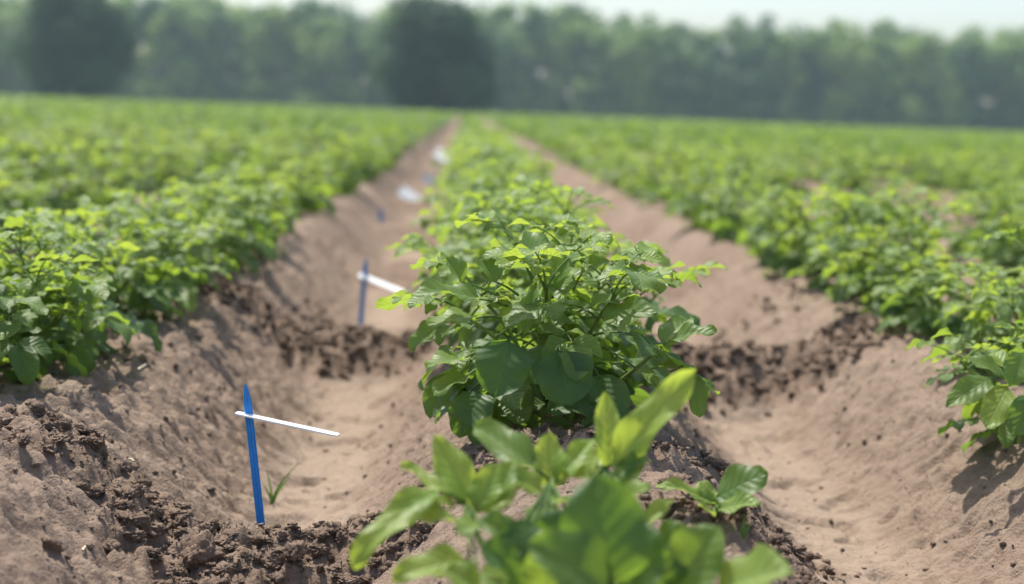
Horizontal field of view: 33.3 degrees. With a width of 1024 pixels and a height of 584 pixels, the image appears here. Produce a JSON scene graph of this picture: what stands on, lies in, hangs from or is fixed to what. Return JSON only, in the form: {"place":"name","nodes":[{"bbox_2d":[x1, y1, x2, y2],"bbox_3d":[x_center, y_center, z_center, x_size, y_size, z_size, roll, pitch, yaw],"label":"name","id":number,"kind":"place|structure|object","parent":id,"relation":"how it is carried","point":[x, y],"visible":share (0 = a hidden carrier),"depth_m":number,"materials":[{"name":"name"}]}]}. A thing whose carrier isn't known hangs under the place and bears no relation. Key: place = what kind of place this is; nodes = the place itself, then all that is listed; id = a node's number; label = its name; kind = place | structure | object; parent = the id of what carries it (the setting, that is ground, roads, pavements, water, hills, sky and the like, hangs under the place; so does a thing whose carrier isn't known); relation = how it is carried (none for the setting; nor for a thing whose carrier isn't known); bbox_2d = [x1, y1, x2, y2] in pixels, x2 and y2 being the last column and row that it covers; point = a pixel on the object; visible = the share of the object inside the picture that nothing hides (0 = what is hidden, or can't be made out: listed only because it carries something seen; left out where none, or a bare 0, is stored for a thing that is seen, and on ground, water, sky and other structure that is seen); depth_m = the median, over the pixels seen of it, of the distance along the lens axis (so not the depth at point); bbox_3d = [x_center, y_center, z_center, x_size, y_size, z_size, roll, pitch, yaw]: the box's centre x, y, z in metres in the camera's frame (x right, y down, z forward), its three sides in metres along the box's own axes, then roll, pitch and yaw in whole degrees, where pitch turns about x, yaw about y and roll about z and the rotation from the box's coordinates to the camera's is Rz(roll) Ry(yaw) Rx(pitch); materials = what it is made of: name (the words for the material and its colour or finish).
{"place":"outdoors","nodes":[
{"label":"outdoors","id":0,"kind":"place"},
{"bbox_2d":[0,114,1023,583],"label":"ground","id":1,"kind":"structure","parent":0,"point":[324,258],"depth_m":3.29,"materials":[{"name":"soil"}]},
{"bbox_2d":[0,170,53,228],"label":"potato plant","id":2,"kind":"object","parent":1,"relation":"on","point":[27,206],"visible":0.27,"depth_m":6.08,"materials":[{"name":"green plant"}]},
{"bbox_2d":[0,161,56,245],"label":"potato plant","id":3,"kind":"object","parent":1,"relation":"on","point":[20,203],"visible":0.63,"depth_m":5.71,"materials":[{"name":"green plant"}]},
{"bbox_2d":[0,132,66,183],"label":"potato plant","id":4,"kind":"object","parent":1,"relation":"on","point":[43,170],"visible":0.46,"depth_m":9.45,"materials":[{"name":"green plant"}]},
{"bbox_2d":[0,231,99,388],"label":"potato plant","id":5,"kind":"object","parent":1,"relation":"on","point":[22,357],"visible":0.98,"depth_m":2.82,"materials":[{"name":"green plant"}]},
{"bbox_2d":[0,222,116,333],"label":"potato plant","id":6,"kind":"object","parent":1,"relation":"on","point":[57,229],"visible":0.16,"depth_m":3.37,"materials":[{"name":"green plant"}]},
{"bbox_2d":[0,137,125,223],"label":"potato plant","id":7,"kind":"object","parent":1,"relation":"on","point":[56,202],"visible":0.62,"depth_m":6.46,"materials":[{"name":"green plant"}]},
{"bbox_2d":[39,123,103,167],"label":"potato plant","id":8,"kind":"object","parent":1,"relation":"on","point":[92,138],"visible":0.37,"depth_m":10.83,"materials":[{"name":"green plant"}]},
{"bbox_2d":[1,0,147,97],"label":"tree","id":9,"kind":"object","parent":1,"relation":"on","point":[99,50],"visible":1,"depth_m":145.43,"materials":[{"name":"green plant"}]},
{"bbox_2d":[0,209,162,374],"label":"potato plant","id":10,"kind":"object","parent":1,"relation":"on","point":[83,348],"visible":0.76,"depth_m":3.09,"materials":[{"name":"green plant"}]},
{"bbox_2d":[40,123,136,175],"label":"potato plant","id":11,"kind":"object","parent":1,"relation":"on","point":[112,138],"visible":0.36,"depth_m":11.20,"materials":[{"name":"green plant"}]},
{"bbox_2d":[52,156,137,215],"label":"potato plant","id":12,"kind":"object","parent":1,"relation":"on","point":[105,200],"visible":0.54,"depth_m":7.11,"materials":[{"name":"green plant"}]},
{"bbox_2d":[36,138,156,210],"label":"potato plant","id":13,"kind":"object","parent":1,"relation":"on","point":[96,171],"visible":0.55,"depth_m":7.45,"materials":[{"name":"green plant"}]},
{"bbox_2d":[75,152,149,200],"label":"potato plant","id":14,"kind":"object","parent":1,"relation":"on","point":[126,154],"visible":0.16,"depth_m":7.81,"materials":[{"name":"green plant"}]},
{"bbox_2d":[6,192,231,310],"bbox_3d":[-0.904,-0.075,3.999,0.501,0.309,0.434,2,6,-4],"label":"potato plant","id":15,"kind":"object","parent":1,"relation":"on","point":[188,297],"visible":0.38,"depth_m":3.96,"materials":[{"name":"green plant"}]},
{"bbox_2d":[19,208,222,321],"bbox_3d":[-0.876,-0.038,3.695,0.460,0.284,0.407,7,8,40],"label":"potato plant","id":16,"kind":"object","parent":1,"relation":"on","point":[152,296],"visible":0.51,"depth_m":3.66,"materials":[{"name":"green plant"}]},
{"bbox_2d":[103,125,169,162],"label":"potato plant","id":17,"kind":"object","parent":1,"relation":"on","point":[143,133],"visible":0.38,"depth_m":13.07,"materials":[{"name":"green plant"}]},
{"bbox_2d":[103,140,184,194],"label":"potato plant","id":18,"kind":"object","parent":1,"relation":"on","point":[146,186],"visible":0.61,"depth_m":8.60,"materials":[{"name":"green plant"}]},
{"bbox_2d":[128,145,200,193],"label":"potato plant","id":19,"kind":"object","parent":1,"relation":"on","point":[179,177],"visible":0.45,"depth_m":8.89,"materials":[{"name":"green plant"}]},
{"bbox_2d":[129,131,202,186],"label":"potato plant","id":20,"kind":"object","parent":1,"relation":"on","point":[175,147],"visible":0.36,"depth_m":9.21,"materials":[{"name":"green plant"}]},
{"bbox_2d":[88,186,249,286],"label":"potato plant","id":21,"kind":"object","parent":1,"relation":"on","point":[195,251],"visible":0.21,"depth_m":4.28,"materials":[{"name":"green plant"}]},
{"bbox_2d":[103,193,241,279],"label":"potato plant","id":22,"kind":"object","parent":1,"relation":"on","point":[224,263],"visible":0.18,"depth_m":4.58,"materials":[{"name":"green plant"}]},
{"bbox_2d":[155,139,227,183],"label":"potato plant","id":23,"kind":"object","parent":1,"relation":"on","point":[195,153],"visible":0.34,"depth_m":10.05,"materials":[{"name":"green plant"}]},
{"bbox_2d":[179,529,225,570],"bbox_3d":[-0.429,0.359,2.382,0.056,0.059,0.058,-1,7,-26],"label":"soil clod","id":24,"kind":"object","parent":1,"relation":"on","point":[202,548],"visible":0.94,"depth_m":2.37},
{"bbox_2d":[173,129,232,182],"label":"potato plant","id":25,"kind":"object","parent":1,"relation":"on","point":[223,160],"visible":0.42,"depth_m":10.41,"materials":[{"name":"green plant"}]},
{"bbox_2d":[128,177,289,274],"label":"potato plant","id":26,"kind":"object","parent":1,"relation":"on","point":[239,255],"visible":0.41,"depth_m":4.90,"materials":[{"name":"green plant"}]},
{"bbox_2d":[171,129,264,183],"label":"potato plant","id":27,"kind":"object","parent":1,"relation":"on","point":[236,150],"visible":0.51,"depth_m":11.11,"materials":[{"name":"green plant"}]},
{"bbox_2d":[145,163,296,243],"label":"potato plant","id":28,"kind":"object","parent":1,"relation":"on","point":[283,225],"visible":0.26,"depth_m":5.56,"materials":[{"name":"green plant"}]},
{"bbox_2d":[162,186,300,259],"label":"potato plant","id":29,"kind":"object","parent":1,"relation":"on","point":[268,235],"visible":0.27,"depth_m":5.26,"materials":[{"name":"green plant"}]},
{"bbox_2d":[179,165,299,240],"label":"potato plant","id":30,"kind":"object","parent":1,"relation":"on","point":[212,169],"visible":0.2,"depth_m":6.00,"materials":[{"name":"green plant"}]},
{"bbox_2d":[201,120,280,163],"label":"potato plant","id":31,"kind":"object","parent":1,"relation":"on","point":[251,124],"visible":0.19,"depth_m":12.19,"materials":[{"name":"green plant"}]},
{"bbox_2d":[227,152,316,218],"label":"potato plant","id":32,"kind":"object","parent":1,"relation":"on","point":[286,175],"visible":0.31,"depth_m":7.09,"materials":[{"name":"green plant"}]},
{"bbox_2d":[235,384,339,524],"bbox_3d":[-0.337,0.282,2.556,0.159,0.283,0.021,3,6,9],"label":"marker stake","id":33,"kind":"object","parent":1,"relation":"on","point":[248,415],"visible":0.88,"depth_m":2.56,"materials":[{"name":"blue plastic"}]},
{"bbox_2d":[232,145,346,216],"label":"potato plant","id":34,"kind":"object","parent":1,"relation":"on","point":[326,189],"visible":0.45,"depth_m":7.39,"materials":[{"name":"green plant"}]},
{"bbox_2d":[282,540,310,560],"bbox_3d":[-0.299,0.360,2.381,0.043,0.032,0.026,2,-32,-25],"label":"soil clod","id":35,"kind":"object","parent":1,"relation":"on","point":[294,550],"visible":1,"depth_m":2.38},
{"bbox_2d":[263,145,344,210],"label":"potato plant","id":36,"kind":"object","parent":1,"relation":"on","point":[316,170],"visible":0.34,"depth_m":7.78,"materials":[{"name":"green plant"}]},
{"bbox_2d":[288,128,369,191],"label":"potato plant","id":37,"kind":"object","parent":1,"relation":"on","point":[342,140],"visible":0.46,"depth_m":9.47,"materials":[{"name":"green plant"}]},
{"bbox_2d":[306,146,364,195],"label":"potato plant","id":38,"kind":"object","parent":1,"relation":"on","point":[344,172],"visible":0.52,"depth_m":9.08,"materials":[{"name":"green plant"}]},
{"bbox_2d":[326,141,382,181],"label":"potato plant","id":39,"kind":"object","parent":1,"relation":"on","point":[374,167],"visible":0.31,"depth_m":10.83,"materials":[{"name":"green plant"}]},
{"bbox_2d":[327,125,393,175],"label":"potato plant","id":40,"kind":"object","parent":1,"relation":"on","point":[374,141],"visible":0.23,"depth_m":11.81,"materials":[{"name":"green plant"}]},
{"bbox_2d":[358,258,404,325],"bbox_3d":[-0.423,0.020,5.517,0.150,0.255,0.033,3,6,6],"label":"marker stake","id":41,"kind":"object","parent":1,"relation":"on","point":[364,276],"visible":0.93,"depth_m":5.52,"materials":[{"name":"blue plastic"}]},
{"bbox_2d":[356,0,506,116],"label":"tree","id":42,"kind":"object","parent":1,"relation":"on","point":[413,78],"visible":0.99,"depth_m":147.06,"materials":[{"name":"green plant"}]},
{"bbox_2d":[429,140,512,194],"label":"potato plant","id":43,"kind":"object","parent":1,"relation":"on","point":[436,163],"visible":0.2,"depth_m":8.41,"materials":[{"name":"green plant"}]},
{"bbox_2d":[417,174,564,236],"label":"potato plant","id":44,"kind":"object","parent":1,"relation":"on","point":[428,190],"visible":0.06,"depth_m":5.80,"materials":[{"name":"green plant"}]},
{"bbox_2d":[441,138,551,173],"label":"potato plant","id":45,"kind":"object","parent":1,"relation":"on","point":[445,152],"visible":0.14,"depth_m":8.71,"materials":[{"name":"green plant"}]},
{"bbox_2d":[385,183,607,347],"bbox_3d":[-0.025,-0.051,3.857,0.488,0.398,0.507,6,7,32],"label":"potato plant","id":46,"kind":"object","parent":1,"relation":"on","point":[422,247],"visible":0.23,"depth_m":3.82,"materials":[{"name":"green plant"}]},
{"bbox_2d":[0,256,996,583],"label":"loose crumbs","id":47,"kind":"object","parent":1,"relation":"on","point":[180,512],"visible":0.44,"depth_m":2.51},
{"bbox_2d":[442,143,555,197],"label":"potato plant","id":48,"kind":"object","parent":1,"relation":"on","point":[547,165],"visible":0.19,"depth_m":7.83,"materials":[{"name":"green plant"}]},
{"bbox_2d":[426,155,577,243],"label":"potato plant","id":49,"kind":"object","parent":1,"relation":"on","point":[479,185],"visible":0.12,"depth_m":5.24,"materials":[{"name":"green plant"}]},
{"bbox_2d":[410,191,593,250],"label":"potato plant","id":50,"kind":"object","parent":1,"relation":"on","point":[425,222],"visible":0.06,"depth_m":4.70,"materials":[{"name":"green plant"}]},
{"bbox_2d":[432,169,575,224],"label":"potato plant","id":51,"kind":"object","parent":1,"relation":"on","point":[468,176],"visible":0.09,"depth_m":6.13,"materials":[{"name":"green plant"}]},
{"bbox_2d":[0,0,1023,131],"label":"woodland","id":52,"kind":"object","parent":1,"relation":"on","point":[910,80],"visible":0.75,"depth_m":232.67,"materials":[{"name":"plant"}]},
{"bbox_2d":[0,94,1023,184],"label":"potato crop","id":53,"kind":"object","parent":1,"relation":"on","point":[546,132],"visible":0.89,"depth_m":29.20,"materials":[{"name":"green plant"}]},
{"bbox_2d":[1,288,1022,583],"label":"dry crumbs","id":54,"kind":"object","parent":1,"relation":"on","point":[425,536],"visible":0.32,"depth_m":2.97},
{"bbox_2d":[440,180,592,256],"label":"potato plant","id":55,"kind":"object","parent":1,"relation":"on","point":[544,183],"visible":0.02,"depth_m":5.00,"materials":[{"name":"green plant"}]},
{"bbox_2d":[428,186,609,284],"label":"potato plant","id":56,"kind":"object","parent":1,"relation":"on","point":[553,190],"visible":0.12,"depth_m":4.43,"materials":[{"name":"green plant"}]},
{"bbox_2d":[418,190,625,305],"bbox_3d":[0.006,-0.080,4.189,0.466,0.342,0.479,-3,8,-42],"label":"potato plant","id":57,"kind":"object","parent":1,"relation":"on","point":[448,225],"visible":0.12,"depth_m":4.12,"materials":[{"name":"green plant"}]},
{"bbox_2d":[440,173,604,237],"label":"potato plant","id":58,"kind":"object","parent":1,"relation":"on","point":[451,192],"visible":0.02,"depth_m":5.61,"materials":[{"name":"green plant"}]},
{"bbox_2d":[375,210,719,444],"bbox_3d":[0.048,0.064,2.696,0.531,0.367,0.598,2,6,-2],"label":"potato plant","id":59,"kind":"object","parent":1,"relation":"on","point":[502,376],"visible":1,"depth_m":2.56,"materials":[{"name":"green plant"}]},
{"bbox_2d":[436,174,667,348],"bbox_3d":[0.077,-0.030,3.565,0.450,0.428,0.479,0,6,-17],"label":"potato plant","id":60,"kind":"object","parent":1,"relation":"on","point":[466,335],"visible":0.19,"depth_m":3.54,"materials":[{"name":"green plant"}]},
{"bbox_2d":[349,368,792,583],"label":"potato plant","id":61,"kind":"object","parent":1,"relation":"on","point":[598,528],"visible":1,"depth_m":1.65,"materials":[{"name":"green plant"}]},
{"bbox_2d":[451,235,727,377],"bbox_3d":[0.130,0.039,3.272,0.478,0.292,0.553,-2,7,-35],"label":"potato plant","id":62,"kind":"object","parent":1,"relation":"on","point":[663,314],"visible":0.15,"depth_m":3.22,"materials":[{"name":"green plant"}]},
{"bbox_2d":[578,134,629,174],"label":"potato plant","id":63,"kind":"object","parent":1,"relation":"on","point":[588,145],"visible":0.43,"depth_m":13.66,"materials":[{"name":"green plant"}]},
{"bbox_2d":[586,150,647,185],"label":"potato plant","id":64,"kind":"object","parent":1,"relation":"on","point":[601,173],"visible":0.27,"depth_m":11.73,"materials":[{"name":"green plant"}]},
{"bbox_2d":[606,152,648,187],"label":"potato plant","id":65,"kind":"object","parent":1,"relation":"on","point":[615,182],"visible":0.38,"depth_m":11.38,"materials":[{"name":"green plant"}]},
{"bbox_2d":[608,147,681,191],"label":"potato plant","id":66,"kind":"object","parent":1,"relation":"on","point":[642,153],"visible":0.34,"depth_m":10.70,"materials":[{"name":"green plant"}]},
{"bbox_2d":[620,155,684,200],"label":"potato plant","id":67,"kind":"object","parent":1,"relation":"on","point":[643,187],"visible":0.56,"depth_m":9.93,"materials":[{"name":"green plant"}]},
{"bbox_2d":[634,143,716,206],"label":"potato plant","id":68,"kind":"object","parent":1,"relation":"on","point":[652,198],"visible":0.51,"depth_m":9.20,"materials":[{"name":"green plant"}]},
{"bbox_2d":[657,150,747,221],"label":"potato plant","id":69,"kind":"object","parent":1,"relation":"on","point":[686,199],"visible":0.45,"depth_m":8.45,"materials":[{"name":"green plant"}]},
{"bbox_2d":[655,162,767,230],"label":"potato plant","id":70,"kind":"object","parent":1,"relation":"on","point":[696,210],"visible":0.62,"depth_m":7.53,"materials":[{"name":"green plant"}]},
{"bbox_2d":[656,464,767,519],"bbox_3d":[0.238,0.248,2.032,0.129,0.088,0.084,2,6,-2],"label":"potato sprout","id":71,"kind":"object","parent":1,"relation":"on","point":[739,485],"visible":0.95,"depth_m":2.04,"materials":[{"name":"green plant"}]},
{"bbox_2d":[701,171,784,232],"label":"potato plant","id":72,"kind":"object","parent":1,"relation":"on","point":[739,178],"visible":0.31,"depth_m":7.09,"materials":[{"name":"green plant"}]},
{"bbox_2d":[718,144,769,185],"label":"potato plant","id":73,"kind":"object","parent":1,"relation":"on","point":[732,146],"visible":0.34,"depth_m":12.04,"materials":[{"name":"green plant"}]},
{"bbox_2d":[695,179,802,242],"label":"potato plant","id":74,"kind":"object","parent":1,"relation":"on","point":[730,232],"visible":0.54,"depth_m":6.74,"materials":[{"name":"green plant"}]},
{"bbox_2d":[718,150,789,190],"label":"potato plant","id":75,"kind":"object","parent":1,"relation":"on","point":[737,161],"visible":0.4,"depth_m":11.71,"materials":[{"name":"green plant"}]},
{"bbox_2d":[731,191,808,245],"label":"potato plant","id":76,"kind":"object","parent":1,"relation":"on","point":[747,213],"visible":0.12,"depth_m":6.51,"materials":[{"name":"green plant"}]},
{"bbox_2d":[745,158,809,193],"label":"potato plant","id":77,"kind":"object","parent":1,"relation":"on","point":[785,182],"visible":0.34,"depth_m":10.99,"materials":[{"name":"green plant"}]},
{"bbox_2d":[751,163,812,199],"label":"potato plant","id":78,"kind":"object","parent":1,"relation":"on","point":[776,174],"visible":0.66,"depth_m":10.65,"materials":[{"name":"green plant"}]},
{"bbox_2d":[736,188,862,270],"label":"potato plant","id":79,"kind":"object","parent":1,"relation":"on","point":[765,253],"visible":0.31,"depth_m":5.70,"materials":[{"name":"green plant"}]},
{"bbox_2d":[770,145,837,179],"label":"potato plant","id":80,"kind":"object","parent":1,"relation":"on","point":[795,150],"visible":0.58,"depth_m":14.48,"materials":[{"name":"green plant"}]},
{"bbox_2d":[793,151,840,181],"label":"potato plant","id":81,"kind":"object","parent":1,"relation":"on","point":[808,172],"visible":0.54,"depth_m":14.07,"materials":[{"name":"green plant"}]},
{"bbox_2d":[752,183,896,277],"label":"potato plant","id":82,"kind":"object","parent":1,"relation":"on","point":[799,248],"visible":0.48,"depth_m":5.37,"materials":[{"name":"green plant"}]},
{"bbox_2d":[824,148,875,188],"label":"potato plant","id":83,"kind":"object","parent":1,"relation":"on","point":[836,171],"visible":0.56,"depth_m":12.66,"materials":[{"name":"green plant"}]},
{"bbox_2d":[781,192,941,290],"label":"potato plant","id":84,"kind":"object","parent":1,"relation":"on","point":[816,282],"visible":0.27,"depth_m":4.96,"materials":[{"name":"green plant"}]},
{"bbox_2d":[821,152,906,224],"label":"potato plant","id":85,"kind":"object","parent":1,"relation":"on","point":[859,162],"visible":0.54,"depth_m":8.52,"materials":[{"name":"green plant"}]},
{"bbox_2d":[851,178,912,224],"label":"potato plant","id":86,"kind":"object","parent":1,"relation":"on","point":[876,189],"visible":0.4,"depth_m":8.11,"materials":[{"name":"green plant"}]},
{"bbox_2d":[811,187,972,306],"bbox_3d":[1.040,-0.103,4.674,0.437,0.373,0.501,3,6,4],"label":"potato plant","id":87,"kind":"object","parent":1,"relation":"on","point":[887,207],"visible":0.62,"depth_m":4.65,"materials":[{"name":"green plant"}]},
{"bbox_2d":[809,226,984,318],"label":"potato plant","id":88,"kind":"object","parent":1,"relation":"on","point":[838,291],"visible":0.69,"depth_m":4.27,"materials":[{"name":"green plant"}]},
{"bbox_2d":[888,144,944,183],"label":"potato plant","id":89,"kind":"object","parent":1,"relation":"on","point":[908,176],"visible":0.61,"depth_m":14.36,"materials":[{"name":"green plant"}]},
{"bbox_2d":[888,184,949,237],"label":"potato plant","id":90,"kind":"object","parent":1,"relation":"on","point":[929,193],"visible":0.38,"depth_m":7.45,"materials":[{"name":"green plant"}]},
{"bbox_2d":[910,150,969,187],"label":"potato plant","id":91,"kind":"object","parent":1,"relation":"on","point":[918,176],"visible":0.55,"depth_m":13.67,"materials":[{"name":"green plant"}]},
{"bbox_2d":[870,248,1023,339],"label":"potato plant","id":92,"kind":"object","parent":1,"relation":"on","point":[926,317],"visible":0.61,"depth_m":3.94,"materials":[{"name":"green plant"}]},
{"bbox_2d":[925,152,976,189],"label":"potato plant","id":93,"kind":"object","parent":1,"relation":"on","point":[944,168],"visible":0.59,"depth_m":13.33,"materials":[{"name":"green plant"}]},
{"bbox_2d":[905,319,1023,453],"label":"potato plant","id":94,"kind":"object","parent":1,"relation":"on","point":[998,407],"visible":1,"depth_m":2.74,"materials":[{"name":"green plant"}]},
{"bbox_2d":[940,163,989,193],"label":"potato plant","id":95,"kind":"object","parent":1,"relation":"on","point":[947,185],"visible":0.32,"depth_m":13.01,"materials":[{"name":"green plant"}]},
{"bbox_2d":[946,161,996,195],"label":"potato plant","id":96,"kind":"object","parent":1,"relation":"on","point":[959,184],"visible":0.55,"depth_m":12.69,"materials":[{"name":"green plant"}]},
{"bbox_2d":[928,226,1023,376],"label":"potato plant","id":97,"kind":"object","parent":1,"relation":"on","point":[1005,309],"visible":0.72,"depth_m":3.32,"materials":[{"name":"green plant"}]},
{"bbox_2d":[932,190,1021,258],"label":"potato plant","id":98,"kind":"object","parent":1,"relation":"on","point":[955,244],"visible":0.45,"depth_m":6.49,"materials":[{"name":"green plant"}]},
{"bbox_2d":[932,262,1023,353],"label":"potato plant","id":99,"kind":"object","parent":1,"relation":"on","point":[947,306],"visible":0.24,"depth_m":3.68,"materials":[{"name":"green plant"}]},
{"bbox_2d":[957,182,1023,266],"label":"potato plant","id":100,"kind":"object","parent":1,"relation":"on","point":[977,234],"visible":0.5,"depth_m":6.05,"materials":[{"name":"green plant"}]},
{"bbox_2d":[958,171,1023,214],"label":"potato plant","id":101,"kind":"object","parent":1,"relation":"on","point":[982,179],"visible":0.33,"depth_m":9.35,"materials":[{"name":"green plant"}]},
{"bbox_2d":[974,204,1023,283],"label":"potato plant","id":102,"kind":"object","parent":1,"relation":"on","point":[1002,251],"visible":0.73,"depth_m":5.70,"materials":[{"name":"green plant"}]},
{"bbox_2d":[10,0,1023,106],"label":"sky","id":103,"kind":"structure","parent":0,"point":[949,17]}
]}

